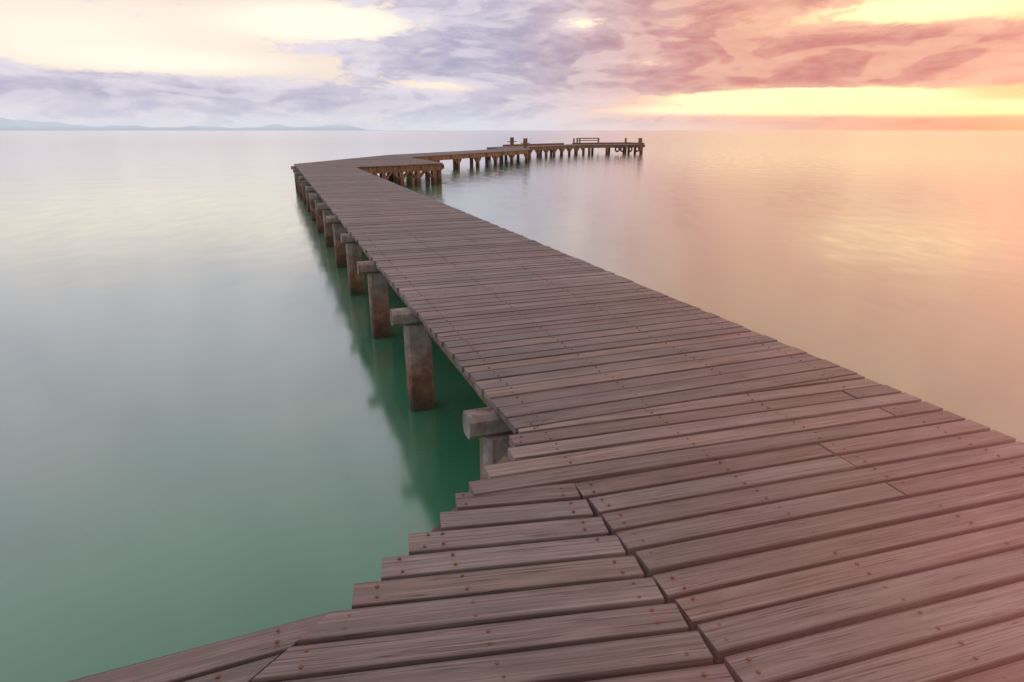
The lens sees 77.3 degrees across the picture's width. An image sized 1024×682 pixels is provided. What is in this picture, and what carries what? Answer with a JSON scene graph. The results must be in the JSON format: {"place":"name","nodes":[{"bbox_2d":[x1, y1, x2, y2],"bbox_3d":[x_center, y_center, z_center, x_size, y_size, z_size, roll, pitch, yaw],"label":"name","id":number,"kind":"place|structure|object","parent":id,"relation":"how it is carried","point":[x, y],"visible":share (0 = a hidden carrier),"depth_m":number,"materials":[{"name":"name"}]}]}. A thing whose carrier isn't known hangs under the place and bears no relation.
{"place":"outdoors","nodes":[
{"label":"outdoors","id":0,"kind":"place"},
{"bbox_2d":[0,118,396,130],"bbox_3d":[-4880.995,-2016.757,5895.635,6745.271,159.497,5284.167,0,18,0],"label":"shore hills","id":1,"kind":"structure","parent":0,"point":[15,125],"depth_m":7465.94,"materials":[{"name":"grey"}]},
{"bbox_2d":[0,130,1023,681],"bbox_3d":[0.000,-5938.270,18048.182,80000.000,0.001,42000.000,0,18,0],"label":"sea water","id":2,"kind":"structure","parent":0,"point":[214,428],"depth_m":8.73,"materials":[{"name":"liquid"}]},
{"bbox_2d":[291,166,514,479],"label":"support posts","id":3,"kind":"object","parent":2,"relation":"in","point":[489,428],"visible":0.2,"depth_m":5.86,"materials":[{"name":"wood"}]},
{"bbox_2d":[316,137,723,664],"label":"pier beams","id":4,"kind":"structure","parent":2,"relation":"in","point":[435,175],"depth_m":39.79,"materials":[{"name":"brown wood"}]},
{"bbox_2d":[68,144,1023,681],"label":"pier deck planks","id":5,"kind":"object","parent":4,"relation":"on","point":[770,584],"visible":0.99,"depth_m":2.54,"materials":[{"name":"brown wood"}]},
{"bbox_2d":[215,232,1023,678],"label":"deck nails","id":6,"kind":"object","parent":5,"relation":"on","point":[217,676],"visible":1,"depth_m":2.45,"materials":[{"name":"black metal"}]},
{"bbox_2d":[615,144,639,151],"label":"tyre fenders","id":7,"kind":"object","parent":4,"relation":"on","point":[621,147],"visible":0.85,"depth_m":68.84,"materials":[{"name":"rubber"}]},
{"bbox_2d":[0,0,1023,129],"label":"sky","id":8,"kind":"structure","parent":0,"point":[363,64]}
]}

